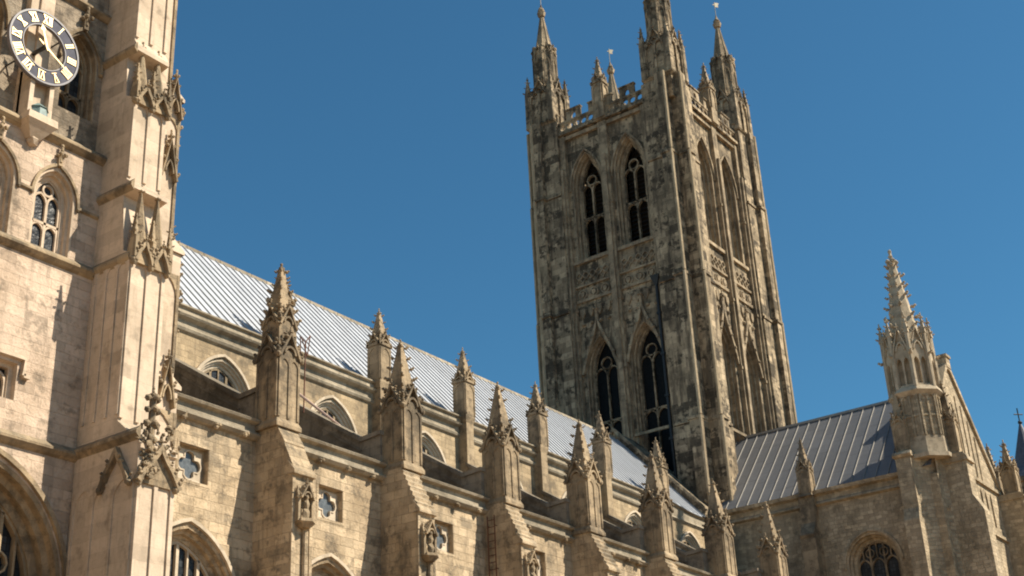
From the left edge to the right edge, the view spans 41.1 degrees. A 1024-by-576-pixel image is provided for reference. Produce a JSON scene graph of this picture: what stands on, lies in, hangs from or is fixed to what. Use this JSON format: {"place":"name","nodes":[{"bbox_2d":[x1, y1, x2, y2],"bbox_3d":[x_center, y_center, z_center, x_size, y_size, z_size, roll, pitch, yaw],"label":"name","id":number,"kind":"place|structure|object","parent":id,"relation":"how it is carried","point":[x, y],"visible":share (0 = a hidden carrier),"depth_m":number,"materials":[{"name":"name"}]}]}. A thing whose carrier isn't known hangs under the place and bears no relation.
{"place":"outdoors","nodes":[
{"label":"outdoors","id":0,"kind":"place"},
{"bbox_2d":[169,218,788,575],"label":"nave","id":1,"kind":"structure","parent":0,"point":[417,462],"depth_m":53.20,"materials":[{"name":"stone"}]},
{"bbox_2d":[176,438,211,488],"bbox_3d":[-10.034,5.506,42.483,0.372,1.341,1.403,-19,-30,31],"label":"quatrefoil window","id":2,"kind":"structure","parent":1,"relation":"in","point":[192,466],"depth_m":42.68,"materials":[{"name":"stone"}]},
{"bbox_2d":[169,517,234,575],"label":"window","id":3,"kind":"structure","parent":1,"relation":"in","point":[192,554],"depth_m":41.87,"materials":[{"name":"stone"}]},
{"bbox_2d":[196,354,249,392],"bbox_3d":[-11.196,4.119,52.295,0.454,3.316,3.380,-19,-30,31],"label":"window","id":4,"kind":"structure","parent":1,"relation":"in","point":[220,370],"depth_m":52.99,"materials":[{"name":"stone"}]},
{"bbox_2d":[299,335,339,424],"bbox_3d":[-7.380,3.474,52.047,0.100,3.304,2.675,-19,-30,31],"label":"handrail","id":5,"kind":"object","parent":1,"relation":"attached to","point":[315,406],"visible":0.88,"depth_m":51.65,"materials":[{"name":"metal"}]},
{"bbox_2d":[316,481,344,526],"bbox_3d":[-6.390,7.482,47.093,0.372,1.341,1.403,-19,-30,31],"label":"quatrefoil window","id":6,"kind":"structure","parent":1,"relation":"in","point":[331,501],"depth_m":47.31,"materials":[{"name":"stone"}]},
{"bbox_2d":[312,553,353,575],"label":"window","id":7,"kind":"structure","parent":1,"relation":"in","point":[323,568],"depth_m":46.26,"materials":[{"name":"stone"}]},
{"bbox_2d":[310,395,357,433],"bbox_3d":[-7.601,6.067,56.841,0.455,3.316,3.403,-19,-30,31],"label":"window","id":8,"kind":"structure","parent":1,"relation":"in","point":[330,408],"depth_m":57.64,"materials":[{"name":"stone"}]},
{"bbox_2d":[422,430,446,463],"bbox_3d":[-4.001,8.021,61.400,0.448,3.316,3.402,-19,-30,31],"label":"window","id":9,"kind":"structure","parent":1,"relation":"in","point":[428,447],"depth_m":62.32,"materials":[{"name":"stone"}]},
{"bbox_2d":[434,517,454,556],"bbox_3d":[-2.745,9.457,51.703,0.372,1.341,1.403,-19,-30,31],"label":"quatrefoil window","id":10,"kind":"structure","parent":1,"relation":"in","point":[446,532],"depth_m":52.00,"materials":[{"name":"stone"}]},
{"bbox_2d":[487,515,498,575],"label":"ladder","id":11,"kind":"object","parent":1,"relation":"attached to","point":[491,548],"visible":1,"depth_m":53.22,"materials":[{"name":"metal"}]},
{"bbox_2d":[534,548,547,575],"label":"quatrefoil window","id":12,"kind":"structure","parent":1,"relation":"in","point":[541,557],"depth_m":56.76,"materials":[{"name":"stone"}]},
{"bbox_2d":[561,491,566,498],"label":"window","id":13,"kind":"structure","parent":1,"relation":"in","point":[564,495],"depth_m":70.15,"materials":[{"name":"stone"}]},
{"bbox_2d":[624,510,641,525],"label":"window","id":14,"kind":"structure","parent":1,"relation":"in","point":[632,519],"depth_m":75.63,"materials":[{"name":"stone"}]},
{"bbox_2d":[680,531,700,548],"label":"window","id":15,"kind":"structure","parent":1,"relation":"in","point":[688,540],"depth_m":80.35,"materials":[{"name":"stone"}]},
{"bbox_2d":[172,0,1023,465],"label":"sky","id":16,"kind":"structure","parent":0,"point":[375,151],"materials":[{"name":"blue"}]},
{"bbox_2d":[523,0,797,515],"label":"crossing tower","id":17,"kind":"structure","parent":0,"point":[658,313],"depth_m":97.96,"materials":[{"name":"stone"}]},
{"bbox_2d":[569,148,607,260],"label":"window","id":18,"kind":"structure","parent":17,"relation":"in","point":[594,188],"depth_m":101.65,"materials":[{"name":"stone"}]},
{"bbox_2d":[582,301,622,434],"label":"window","id":19,"kind":"structure","parent":17,"relation":"in","point":[600,365],"depth_m":95.52,"materials":[{"name":"stone"}]},
{"bbox_2d":[611,131,651,245],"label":"window","id":20,"kind":"structure","parent":17,"relation":"in","point":[639,204],"depth_m":99.73,"materials":[{"name":"stone"}]},
{"bbox_2d":[627,287,673,471],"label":"window","id":21,"kind":"structure","parent":17,"relation":"in","point":[644,349],"depth_m":93.14,"materials":[{"name":"glass"}]},
{"bbox_2d":[697,135,720,246],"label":"window","id":22,"kind":"structure","parent":17,"relation":"in","point":[707,179],"depth_m":100.98,"materials":[{"name":"stone"}]},
{"bbox_2d":[719,289,743,442],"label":"window","id":23,"kind":"structure","parent":17,"relation":"in","point":[730,354],"depth_m":94.86,"materials":[{"name":"stone"}]},
{"bbox_2d":[720,154,744,264],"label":"window","id":24,"kind":"structure","parent":17,"relation":"in","point":[732,210],"depth_m":103.71,"materials":[{"name":"stone"}]},
{"bbox_2d":[743,306,765,432],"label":"window","id":25,"kind":"structure","parent":17,"relation":"in","point":[753,362],"depth_m":97.78,"materials":[{"name":"stone"}]},
{"bbox_2d":[721,250,1023,575],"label":"transept","id":26,"kind":"structure","parent":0,"point":[908,477],"depth_m":80.93,"materials":[{"name":"stone"}]},
{"bbox_2d":[844,529,903,575],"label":"window","id":27,"kind":"structure","parent":26,"relation":"in","point":[872,554],"depth_m":79.22,"materials":[{"name":"stone"}]},
{"bbox_2d":[1014,408,1023,493],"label":"spired tower","id":28,"kind":"structure","parent":0,"point":[1019,456],"depth_m":123.36,"materials":[{"name":"stone"}]},
{"label":"ground","id":29,"kind":"structure","parent":0,"visible":0},
{"bbox_2d":[0,0,185,575],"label":"clock tower","id":30,"kind":"structure","parent":29,"relation":"on","point":[92,253],"depth_m":40.22,"materials":[{"name":"beige stone"}]},
{"bbox_2d":[0,0,10,50],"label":"window","id":31,"kind":"structure","parent":30,"relation":"in","point":[7,8],"depth_m":42.15,"materials":[{"name":"stone"}]},
{"bbox_2d":[0,116,20,233],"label":"window","id":32,"kind":"structure","parent":30,"relation":"in","point":[7,169],"depth_m":40.05,"materials":[{"name":"stone"}]},
{"bbox_2d":[0,348,29,399],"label":"square window","id":33,"kind":"structure","parent":30,"relation":"in","point":[8,369],"depth_m":38.15,"materials":[{"name":"stone"}]},
{"bbox_2d":[0,448,66,575],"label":"window","id":34,"kind":"structure","parent":30,"relation":"in","point":[28,547],"depth_m":37.53,"materials":[{"name":"stone"}]},
{"bbox_2d":[5,9,78,86],"bbox_3d":[-14.669,-7.303,42.155,0.964,2.520,2.520,-19,-30,31],"label":"clock","id":35,"kind":"object","parent":30,"relation":"attached to","point":[20,23],"visible":0.99,"depth_m":41.93,"materials":[{"name":"grey metal"}]},
{"bbox_2d":[28,144,79,257],"bbox_3d":[-13.870,-2.689,41.153,0.776,3.630,1.765,-19,-30,31],"label":"window","id":36,"kind":"structure","parent":30,"relation":"in","point":[51,224],"depth_m":41.31,"materials":[{"name":"stone"}]},
{"bbox_2d":[57,6,102,122],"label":"window","id":37,"kind":"structure","parent":30,"relation":"in","point":[76,97],"depth_m":44.59,"materials":[{"name":"stone"}]}
]}

